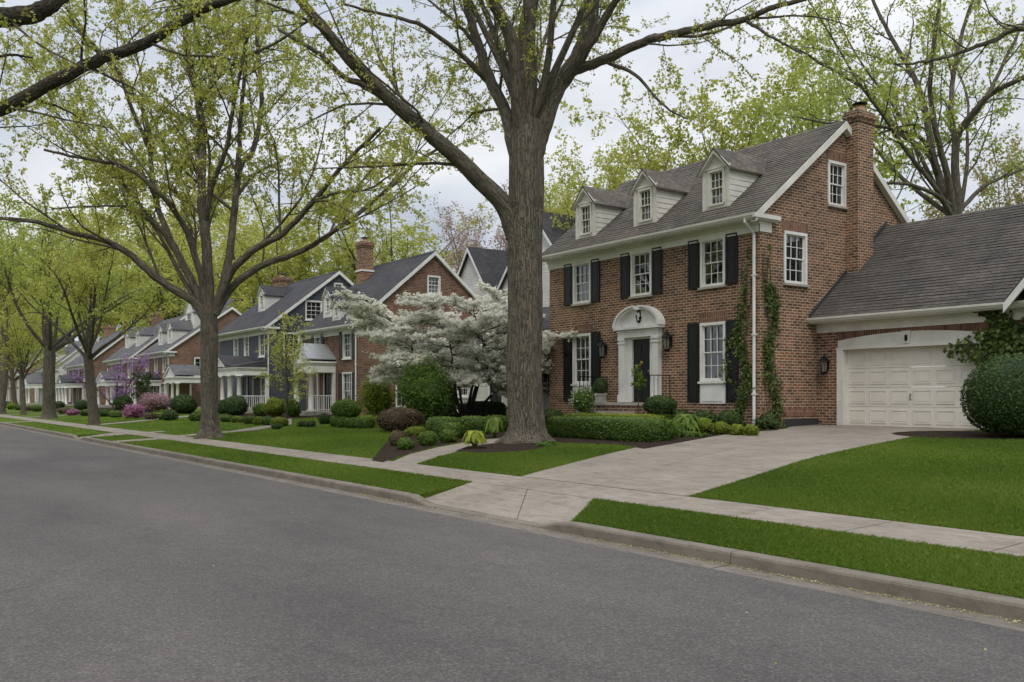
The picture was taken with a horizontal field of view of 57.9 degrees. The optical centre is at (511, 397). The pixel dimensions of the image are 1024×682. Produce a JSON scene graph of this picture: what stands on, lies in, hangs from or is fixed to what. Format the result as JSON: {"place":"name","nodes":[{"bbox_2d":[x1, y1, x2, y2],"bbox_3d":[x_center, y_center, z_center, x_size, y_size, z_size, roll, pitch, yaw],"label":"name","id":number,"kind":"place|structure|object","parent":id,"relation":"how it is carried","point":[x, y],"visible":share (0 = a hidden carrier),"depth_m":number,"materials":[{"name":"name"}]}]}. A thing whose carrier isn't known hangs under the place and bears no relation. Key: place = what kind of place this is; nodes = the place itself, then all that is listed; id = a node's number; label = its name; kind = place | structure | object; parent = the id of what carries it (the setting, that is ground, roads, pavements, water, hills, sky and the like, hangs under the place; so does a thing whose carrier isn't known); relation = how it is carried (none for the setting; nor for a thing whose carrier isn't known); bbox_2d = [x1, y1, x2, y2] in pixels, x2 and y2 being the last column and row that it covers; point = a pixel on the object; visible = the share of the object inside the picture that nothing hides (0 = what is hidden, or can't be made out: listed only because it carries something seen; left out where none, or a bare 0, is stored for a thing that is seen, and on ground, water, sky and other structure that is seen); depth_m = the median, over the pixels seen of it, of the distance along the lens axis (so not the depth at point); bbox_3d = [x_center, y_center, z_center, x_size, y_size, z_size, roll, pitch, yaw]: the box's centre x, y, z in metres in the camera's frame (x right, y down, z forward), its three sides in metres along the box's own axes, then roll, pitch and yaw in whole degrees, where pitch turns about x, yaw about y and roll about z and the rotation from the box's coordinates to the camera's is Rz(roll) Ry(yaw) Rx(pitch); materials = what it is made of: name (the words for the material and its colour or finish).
{"place":"outdoors","nodes":[
{"label":"outdoors","id":0,"kind":"place"},
{"bbox_2d":[5,411,500,463],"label":"garden path","id":1,"kind":"structure","parent":0,"point":[417,457],"depth_m":23.42,"materials":[{"name":"concrete"}]},
{"bbox_2d":[78,433,593,523],"bbox_3d":[-7.666,1.486,24.175,1.430,0.163,31.230,0,0,-35],"label":"driveway apron","id":2,"kind":"object","parent":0,"point":[542,507],"visible":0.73,"depth_m":13.20,"materials":[{"name":"concrete"}]},
{"bbox_2d":[0,426,1023,681],"bbox_3d":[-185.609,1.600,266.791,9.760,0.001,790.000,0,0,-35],"label":"road","id":3,"kind":"structure","parent":0,"point":[126,566],"depth_m":7.19,"materials":[{"name":"grey asphalt"}]},
{"bbox_2d":[0,424,1023,630],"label":"gutter","id":4,"kind":"object","parent":3,"relation":"on","point":[940,610],"visible":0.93,"depth_m":9.10,"materials":[{"name":"concrete"}]},
{"bbox_2d":[0,414,1023,556],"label":"sidewalk","id":5,"kind":"structure","parent":0,"point":[968,539],"depth_m":12.19,"materials":[{"name":"concrete"}]},
{"bbox_2d":[0,0,1023,366],"label":"sky","id":6,"kind":"structure","parent":0,"point":[454,187],"materials":[{"name":"white"}]},
{"bbox_2d":[0,403,1023,598],"bbox_3d":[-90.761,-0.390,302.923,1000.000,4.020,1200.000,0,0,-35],"label":"lawn","id":7,"kind":"structure","parent":0,"point":[66,417],"depth_m":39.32,"materials":[{"name":"green plant"}]},
{"bbox_2d":[6,350,43,402],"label":"brick house","id":8,"kind":"structure","parent":7,"relation":"on","point":[32,395],"depth_m":151.09,"materials":[{"name":"white"}]},
{"bbox_2d":[0,313,65,404],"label":"street tree","id":9,"kind":"object","parent":7,"relation":"on","point":[12,386],"visible":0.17,"depth_m":114.04,"materials":[{"name":"green plant"}]},
{"bbox_2d":[0,207,73,413],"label":"street tree","id":10,"kind":"object","parent":7,"relation":"on","point":[4,372],"visible":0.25,"depth_m":78.73,"materials":[{"name":"green plant"}]},
{"bbox_2d":[0,292,82,414],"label":"street tree","id":11,"kind":"object","parent":7,"relation":"on","point":[31,340],"visible":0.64,"depth_m":72.50,"materials":[{"name":"green plant"}]},
{"bbox_2d":[19,339,98,404],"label":"cream house","id":12,"kind":"structure","parent":7,"relation":"on","point":[34,380],"depth_m":126.32,"materials":[{"name":"white paint"}]},
{"bbox_2d":[0,189,186,424],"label":"street tree","id":13,"kind":"object","parent":7,"relation":"on","point":[82,280],"visible":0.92,"depth_m":45.68,"materials":[{"name":"green plant"}]},
{"bbox_2d":[55,324,135,405],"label":"brick house","id":14,"kind":"structure","parent":7,"relation":"on","point":[75,391],"depth_m":107.03,"materials":[{"name":"grey"}]},
{"bbox_2d":[0,165,201,418],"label":"street tree","id":15,"kind":"object","parent":7,"relation":"on","point":[50,345],"visible":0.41,"depth_m":59.19,"materials":[{"name":"green plant"}]},
{"bbox_2d":[14,228,196,338],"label":"background tree","id":16,"kind":"object","parent":7,"relation":"on","point":[107,321],"visible":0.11,"depth_m":187.39,"materials":[{"name":"green plant"}]},
{"bbox_2d":[0,199,218,349],"bbox_3d":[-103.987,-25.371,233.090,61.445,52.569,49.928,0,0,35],"label":"background tree","id":17,"kind":"object","parent":7,"relation":"on","point":[100,336],"visible":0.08,"depth_m":232.44,"materials":[{"name":"green plant"}]},
{"bbox_2d":[117,402,146,417],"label":"azalea bush","id":18,"kind":"object","parent":7,"relation":"on","point":[134,411],"visible":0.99,"depth_m":54.61,"materials":[{"name":"pink plant"}]},
{"bbox_2d":[0,154,276,330],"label":"background tree","id":19,"kind":"object","parent":7,"relation":"on","point":[156,305],"visible":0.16,"depth_m":154.13,"materials":[{"name":"green plant"}]},
{"bbox_2d":[95,310,184,407],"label":"brick house","id":20,"kind":"structure","parent":7,"relation":"on","point":[142,341],"depth_m":90.13,"materials":[{"name":"brown"}]},
{"bbox_2d":[132,366,152,404],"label":"young evergreen","id":21,"kind":"object","parent":7,"relation":"on","point":[144,388],"visible":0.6,"depth_m":69.22,"materials":[{"name":"green plant"}]},
{"bbox_2d":[135,392,171,411],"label":"azalea bush","id":22,"kind":"object","parent":7,"relation":"on","point":[150,402],"visible":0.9,"depth_m":67.12,"materials":[{"name":"pink plant"}]},
{"bbox_2d":[0,0,358,170],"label":"street tree","id":23,"kind":"object","parent":7,"relation":"on","point":[14,17],"visible":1,"depth_m":17.65,"materials":[{"name":"green plant"}]},
{"bbox_2d":[131,299,241,408],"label":"brick house","id":24,"kind":"structure","parent":7,"relation":"on","point":[174,357],"depth_m":78.22,"materials":[{"name":"brown"}]},
{"bbox_2d":[114,204,326,312],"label":"background tree","id":25,"kind":"object","parent":7,"relation":"on","point":[215,239],"visible":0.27,"depth_m":132.33,"materials":[{"name":"green plant"}]},
{"bbox_2d":[0,0,503,438],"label":"street tree","id":26,"kind":"object","parent":7,"relation":"on","point":[207,305],"visible":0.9,"depth_m":31.35,"materials":[{"name":"green plant"}]},
{"bbox_2d":[198,185,355,313],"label":"background tree","id":27,"kind":"object","parent":7,"relation":"on","point":[282,247],"visible":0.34,"depth_m":110.53,"materials":[{"name":"green plant"}]},
{"bbox_2d":[218,270,353,412],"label":"blue house","id":28,"kind":"structure","parent":7,"relation":"on","point":[242,337],"depth_m":59.78,"materials":[{"name":"wood"}]},
{"bbox_2d":[247,376,253,407],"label":"door","id":29,"kind":"structure","parent":28,"relation":"in","point":[250,392],"depth_m":60.83,"materials":[{"name":"black paint"}]},
{"bbox_2d":[305,300,322,320],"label":"window","id":30,"kind":"structure","parent":28,"relation":"in","point":[312,308],"depth_m":59.50,"materials":[{"name":"white paint"}]},
{"bbox_2d":[330,398,362,417],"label":"round shrub","id":31,"kind":"object","parent":7,"relation":"on","point":[347,408],"visible":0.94,"depth_m":42.85,"materials":[{"name":"green plant"}]},
{"bbox_2d":[259,207,454,283],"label":"background tree","id":32,"kind":"object","parent":7,"relation":"on","point":[301,257],"visible":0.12,"depth_m":113.48,"materials":[{"name":"green plant"}]},
{"bbox_2d":[354,417,374,428],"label":"clipped shrub","id":33,"kind":"object","parent":7,"relation":"on","point":[365,422],"visible":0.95,"depth_m":33.90,"materials":[{"name":"green plant"}]},
{"bbox_2d":[355,374,398,417],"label":"leafy shrub","id":34,"kind":"object","parent":7,"relation":"on","point":[376,398],"visible":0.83,"depth_m":40.34,"materials":[{"name":"green plant"}]},
{"bbox_2d":[291,237,486,415],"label":"brick house","id":35,"kind":"structure","parent":7,"relation":"on","point":[338,358],"depth_m":49.93,"materials":[{"name":"brown brick"}]},
{"bbox_2d":[323,373,331,408],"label":"door","id":36,"kind":"structure","parent":35,"relation":"in","point":[327,377],"depth_m":50.78,"materials":[{"name":"black paint"}]},
{"bbox_2d":[341,334,351,359],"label":"window","id":37,"kind":"structure","parent":35,"relation":"in","point":[346,337],"depth_m":48.78,"materials":[{"name":"white paint"}]},
{"bbox_2d":[342,372,351,399],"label":"window","id":38,"kind":"structure","parent":35,"relation":"in","point":[346,376],"depth_m":48.82,"materials":[{"name":"white paint"}]},
{"bbox_2d":[427,275,440,294],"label":"window","id":39,"kind":"structure","parent":35,"relation":"in","point":[433,282],"depth_m":50.26,"materials":[{"name":"white paint"}]},
{"bbox_2d":[290,175,497,282],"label":"background tree","id":40,"kind":"object","parent":7,"relation":"on","point":[401,243],"visible":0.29,"depth_m":110.19,"materials":[{"name":"green plant"}]},
{"bbox_2d":[429,179,545,273],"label":"background tree","id":41,"kind":"object","parent":7,"relation":"on","point":[462,241],"visible":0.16,"depth_m":96.09,"materials":[{"name":"grey plant"}]},
{"bbox_2d":[450,306,548,414],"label":"white house","id":42,"kind":"structure","parent":7,"relation":"on","point":[484,392],"depth_m":44.41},
{"bbox_2d":[0,422,1023,620],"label":"kerb","id":43,"kind":"structure","parent":7,"relation":"on","point":[978,601],"depth_m":8.91,"materials":[{"name":"concrete"}]},
{"bbox_2d":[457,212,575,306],"bbox_3d":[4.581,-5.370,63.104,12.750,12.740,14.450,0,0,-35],"label":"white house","id":44,"kind":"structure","parent":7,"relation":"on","point":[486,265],"depth_m":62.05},
{"bbox_2d":[203,0,872,443],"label":"street tree","id":45,"kind":"object","parent":7,"relation":"on","point":[527,112],"visible":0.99,"depth_m":23.97,"materials":[{"name":"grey plant"}]},
{"bbox_2d":[544,166,627,214],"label":"background tree","id":46,"kind":"object","parent":7,"relation":"on","point":[554,190],"visible":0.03,"depth_m":66.41,"materials":[{"name":"green plant"}]},
{"bbox_2d":[502,122,745,234],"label":"background tree","id":47,"kind":"object","parent":7,"relation":"on","point":[615,184],"visible":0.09,"depth_m":59.67,"materials":[{"name":"green plant"}]},
{"bbox_2d":[563,132,705,223],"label":"background tree","id":48,"kind":"object","parent":7,"relation":"on","point":[611,159],"visible":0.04,"depth_m":56.85,"materials":[{"name":"green plant"}]},
{"bbox_2d":[559,2,876,181],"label":"background tree","id":49,"kind":"object","parent":7,"relation":"on","point":[789,84],"visible":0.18,"depth_m":54.04,"materials":[{"name":"green plant"}]},
{"bbox_2d":[498,101,1023,428],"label":"brick house","id":50,"kind":"structure","parent":7,"relation":"on","point":[884,298],"depth_m":27.77,"materials":[{"name":"brick"}]},
{"bbox_2d":[542,352,549,407],"bbox_3d":[1.258,-0.696,36.123,0.185,2.192,1.103,0,0,-35],"label":"window","id":51,"kind":"structure","parent":50,"relation":"in","point":[545,377],"depth_m":36.02,"materials":[{"name":"white paint"}]},
{"bbox_2d":[571,333,590,402],"bbox_3d":[2.539,-1.041,32.836,0.298,2.442,1.093,0,0,-35],"label":"window","id":52,"kind":"structure","parent":50,"relation":"in","point":[575,383],"depth_m":33.02,"materials":[{"name":"white paint"}]},
{"bbox_2d":[571,263,591,306],"bbox_3d":[2.539,-4.039,32.836,0.298,1.527,1.073,0,0,-35],"label":"window","id":53,"kind":"structure","parent":50,"relation":"in","point":[575,286],"depth_m":32.97,"materials":[{"name":"white paint"}]},
{"bbox_2d":[592,378,608,401],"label":"potted shrub","id":54,"kind":"object","parent":50,"relation":"on","point":[600,386],"visible":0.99,"depth_m":30.99,"materials":[{"name":"green plant"}]},
{"bbox_2d":[628,251,652,298],"bbox_3d":[4.293,-4.039,30.341,0.298,1.527,1.073,0,0,-35],"label":"window","id":55,"kind":"structure","parent":50,"relation":"in","point":[633,295],"depth_m":30.51,"materials":[{"name":"white paint"}]},
{"bbox_2d":[631,337,650,401],"bbox_3d":[4.268,-0.925,30.324,0.132,2.110,0.960,0,0,-35],"label":"door","id":56,"kind":"structure","parent":50,"relation":"in","point":[640,347],"depth_m":30.32,"materials":[{"name":"black paint"}]},
{"bbox_2d":[698,321,725,403],"bbox_3d":[6.082,-1.041,27.797,0.298,2.442,1.093,0,0,-35],"label":"window","id":57,"kind":"structure","parent":50,"relation":"in","point":[712,390],"depth_m":27.88,"materials":[{"name":"white paint"}]},
{"bbox_2d":[698,238,726,289],"bbox_3d":[6.082,-4.039,27.797,0.298,1.527,1.073,0,0,-35],"label":"window","id":58,"kind":"structure","parent":50,"relation":"in","point":[703,285],"depth_m":27.95,"materials":[{"name":"white paint"}]},
{"bbox_2d":[715,247,757,427],"bbox_3d":[6.472,-1.624,26.868,0.374,5.451,1.515,0,0,-35],"label":"ivy vine","id":59,"kind":"object","parent":50,"relation":"attached to","point":[744,362],"visible":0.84,"depth_m":26.71,"materials":[{"name":"green plant"}]},
{"bbox_2d":[759,245,785,427],"bbox_3d":[7.537,-1.647,26.431,1.176,5.499,0.422,0,0,-35],"label":"ivy vine","id":60,"kind":"object","parent":50,"relation":"attached to","point":[769,352],"visible":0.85,"depth_m":26.45,"materials":[{"name":"green plant"}]},
{"bbox_2d":[783,230,809,287],"bbox_3d":[8.284,-4.069,27.248,1.133,1.588,0.298,0,0,-35],"label":"window","id":61,"kind":"structure","parent":50,"relation":"in","point":[803,283],"depth_m":27.35,"materials":[{"name":"white paint"}]},
{"bbox_2d":[827,159,847,209],"bbox_3d":[9.904,-6.514,28.387,0.973,1.417,0.298,0,0,-35],"label":"window","id":62,"kind":"structure","parent":50,"relation":"in","point":[842,205],"depth_m":28.45,"materials":[{"name":"white paint"}]},
{"bbox_2d":[847,344,978,428],"bbox_3d":[10.990,-0.295,25.503,0.101,2.202,4.020,0,0,-35],"label":"garage door","id":63,"kind":"structure","parent":50,"relation":"in","point":[910,394],"depth_m":25.58,"materials":[{"name":"paint"}]},
{"bbox_2d":[942,310,1023,365],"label":"ivy vine","id":64,"kind":"object","parent":50,"relation":"attached to","point":[1002,336],"visible":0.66,"depth_m":23.33,"materials":[{"name":"green plant"}]},
{"bbox_2d":[718,42,933,221],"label":"background tree","id":65,"kind":"object","parent":7,"relation":"on","point":[774,126],"visible":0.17,"depth_m":45.50,"materials":[{"name":"green plant"}]},
{"bbox_2d":[746,0,1023,215],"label":"shade tree","id":66,"kind":"object","parent":7,"relation":"on","point":[948,192],"visible":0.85,"depth_m":36.86,"materials":[{"name":"green plant"}]},
{"bbox_2d":[888,0,1023,139],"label":"shade tree","id":67,"kind":"object","parent":7,"relation":"on","point":[1016,28],"visible":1,"depth_m":18.29,"materials":[{"name":"green plant"}]},
{"bbox_2d":[919,133,1023,218],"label":"background tree","id":68,"kind":"object","parent":7,"relation":"on","point":[1005,180],"visible":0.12,"depth_m":45.42,"materials":[{"name":"green plant"}]},
{"bbox_2d":[65,406,1023,461],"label":"planting bed","id":69,"kind":"object","parent":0,"point":[388,451],"visible":0.39,"depth_m":22.70,"materials":[{"name":"brown soil"}]},
{"bbox_2d":[62,350,159,409],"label":"redbud tree","id":70,"kind":"object","parent":69,"relation":"on","point":[121,373],"visible":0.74,"depth_m":77.67,"materials":[{"name":"purple plant"}]},
{"bbox_2d":[112,395,133,409],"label":"round shrub","id":71,"kind":"object","parent":69,"relation":"on","point":[118,401],"visible":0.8,"depth_m":76.52,"materials":[{"name":"green plant"}]},
{"bbox_2d":[169,394,197,413],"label":"round shrub","id":72,"kind":"object","parent":69,"relation":"on","point":[183,403],"visible":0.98,"depth_m":59.88,"materials":[{"name":"green plant"}]},
{"bbox_2d":[223,395,247,414],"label":"round shrub","id":73,"kind":"object","parent":69,"relation":"on","point":[235,405],"visible":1,"depth_m":52.81,"materials":[{"name":"green plant"}]},
{"bbox_2d":[261,397,284,416],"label":"round shrub","id":74,"kind":"object","parent":69,"relation":"on","point":[273,406],"visible":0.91,"depth_m":49.13,"materials":[{"name":"green plant"}]},
{"bbox_2d":[251,311,317,417],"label":"young tree","id":75,"kind":"object","parent":69,"relation":"on","point":[294,355],"visible":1,"depth_m":45.99,"materials":[{"name":"green plant"}]},
{"bbox_2d":[284,398,301,416],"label":"round shrub","id":76,"kind":"object","parent":69,"relation":"on","point":[294,410],"visible":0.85,"depth_m":47.73,"materials":[{"name":"green plant"}]},
{"bbox_2d":[388,429,407,445],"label":"round shrub","id":77,"kind":"object","parent":69,"relation":"on","point":[395,435],"visible":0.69,"depth_m":24.44,"materials":[{"name":"brown plant"}]},
{"bbox_2d":[375,406,425,431],"bbox_3d":[-3.794,0.734,31.532,1.840,0.897,1.710,0,0,-28],"label":"barberry shrub","id":78,"kind":"object","parent":69,"relation":"on","point":[399,418],"visible":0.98,"depth_m":30.97,"materials":[{"name":"brown plant"}]},
{"bbox_2d":[396,437,415,449],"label":"round shrub","id":79,"kind":"object","parent":69,"relation":"on","point":[405,443],"visible":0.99,"depth_m":22.87,"materials":[{"name":"green plant"}]},
{"bbox_2d":[417,430,437,445],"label":"round shrub","id":80,"kind":"object","parent":69,"relation":"on","point":[426,438],"visible":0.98,"depth_m":24.06,"materials":[{"name":"green plant"}]},
{"bbox_2d":[392,345,465,421],"bbox_3d":[-3.083,-0.418,33.107,2.840,3.177,3.243,0,0,2],"label":"tall shrub","id":81,"kind":"object","parent":69,"relation":"on","point":[425,389],"visible":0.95,"depth_m":32.57,"materials":[{"name":"green plant"}]},
{"bbox_2d":[425,416,460,435],"bbox_3d":[-2.071,0.894,27.938,1.116,0.687,1.122,0,0,-12],"label":"clipped shrub","id":82,"kind":"object","parent":69,"relation":"on","point":[433,423],"visible":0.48,"depth_m":27.56,"materials":[{"name":"green plant"}]},
{"bbox_2d":[438,428,457,442],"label":"round shrub","id":83,"kind":"object","parent":69,"relation":"on","point":[448,435],"visible":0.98,"depth_m":24.89,"materials":[{"name":"green plant"}]},
{"bbox_2d":[439,422,465,437],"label":"clipped shrub","id":84,"kind":"object","parent":69,"relation":"on","point":[458,428],"visible":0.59,"depth_m":26.63,"materials":[{"name":"green plant"}]},
{"bbox_2d":[331,278,588,417],"bbox_3d":[-2.010,-1.864,35.793,9.228,5.842,10.682,0,0,-35],"label":"dogwood tree","id":85,"kind":"object","parent":69,"relation":"on","point":[400,337],"visible":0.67,"depth_m":34.70,"materials":[{"name":"white plant"}]},
{"bbox_2d":[462,430,486,447],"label":"hosta plant","id":86,"kind":"object","parent":69,"relation":"on","point":[474,438],"visible":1,"depth_m":22.53,"materials":[{"name":"green plant"}]},
{"bbox_2d":[458,415,490,433],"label":"clipped shrub","id":87,"kind":"object","parent":69,"relation":"on","point":[470,422],"visible":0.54,"depth_m":28.02,"materials":[{"name":"green plant"}]},
{"bbox_2d":[463,401,507,416],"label":"clipped hedge","id":88,"kind":"object","parent":69,"relation":"on","point":[489,408],"visible":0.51,"depth_m":37.63,"materials":[{"name":"green plant"}]},
{"bbox_2d":[484,417,504,437],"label":"leafy plant","id":89,"kind":"object","parent":69,"relation":"on","point":[494,425],"visible":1,"depth_m":26.00,"materials":[{"name":"green plant"}]},
{"bbox_2d":[568,386,596,413],"bbox_3d":[2.263,0.289,29.626,0.928,1.389,0.916,0,0,22],"label":"potted shrub","id":90,"kind":"object","parent":69,"relation":"on","point":[583,400],"visible":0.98,"depth_m":29.43,"materials":[{"name":"green plant"}]},
{"bbox_2d":[546,415,674,441],"bbox_3d":[2.487,0.815,24.543,1.066,0.699,4.452,0,0,-35],"label":"clipped hedge","id":91,"kind":"object","parent":69,"relation":"on","point":[639,429],"visible":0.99,"depth_m":23.69,"materials":[{"name":"green plant"}]},
{"bbox_2d":[563,412,663,418],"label":"clipped hedge","id":92,"kind":"object","parent":69,"relation":"on","point":[621,415],"visible":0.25,"depth_m":26.70,"materials":[{"name":"green plant"}]},
{"bbox_2d":[631,364,645,412],"bbox_3d":[3.683,0.000,27.118,0.652,1.991,0.498,0,0,-35],"label":"potted tree","id":93,"kind":"object","parent":69,"relation":"on","point":[640,380],"visible":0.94,"depth_m":27.05,"materials":[{"name":"green plant"}]},
{"bbox_2d":[642,395,677,419],"bbox_3d":[4.352,0.462,27.333,1.008,1.109,1.093,0,0,-35],"label":"topiary shrub","id":94,"kind":"object","parent":69,"relation":"on","point":[664,406],"visible":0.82,"depth_m":27.03,"materials":[{"name":"green plant"}]},
{"bbox_2d":[672,414,702,430],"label":"fern plant","id":95,"kind":"object","parent":69,"relation":"on","point":[689,421],"visible":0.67,"depth_m":24.83,"materials":[{"name":"green plant"}]},
{"bbox_2d":[677,429,708,436],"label":"plant","id":96,"kind":"object","parent":69,"relation":"on","point":[689,433],"visible":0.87,"depth_m":23.94,"materials":[{"name":"green plant"}]},
{"bbox_2d":[691,417,712,433],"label":"round shrub","id":97,"kind":"object","parent":69,"relation":"on","point":[707,424],"visible":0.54,"depth_m":25.01,"materials":[{"name":"green plant"}]},
{"bbox_2d":[711,421,730,434],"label":"round shrub","id":98,"kind":"object","parent":69,"relation":"on","point":[720,427],"visible":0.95,"depth_m":24.52,"materials":[{"name":"green plant"}]},
{"bbox_2d":[715,409,744,425],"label":"round shrub","id":99,"kind":"object","parent":69,"relation":"on","point":[730,417],"visible":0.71,"depth_m":26.06,"materials":[{"name":"green plant"}]},
{"bbox_2d":[753,411,779,429],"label":"plant","id":100,"kind":"object","parent":69,"relation":"on","point":[767,421],"visible":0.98,"depth_m":25.89,"materials":[{"name":"green plant"}]},
{"bbox_2d":[959,352,1023,435],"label":"round bush","id":101,"kind":"object","parent":69,"relation":"on","point":[994,397],"visible":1,"depth_m":20.32,"materials":[{"name":"green plant"}]},
{"bbox_2d":[523,425,978,495],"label":"driveway","id":102,"kind":"structure","parent":0,"point":[681,477],"depth_m":18.19,"materials":[{"name":"concrete"}]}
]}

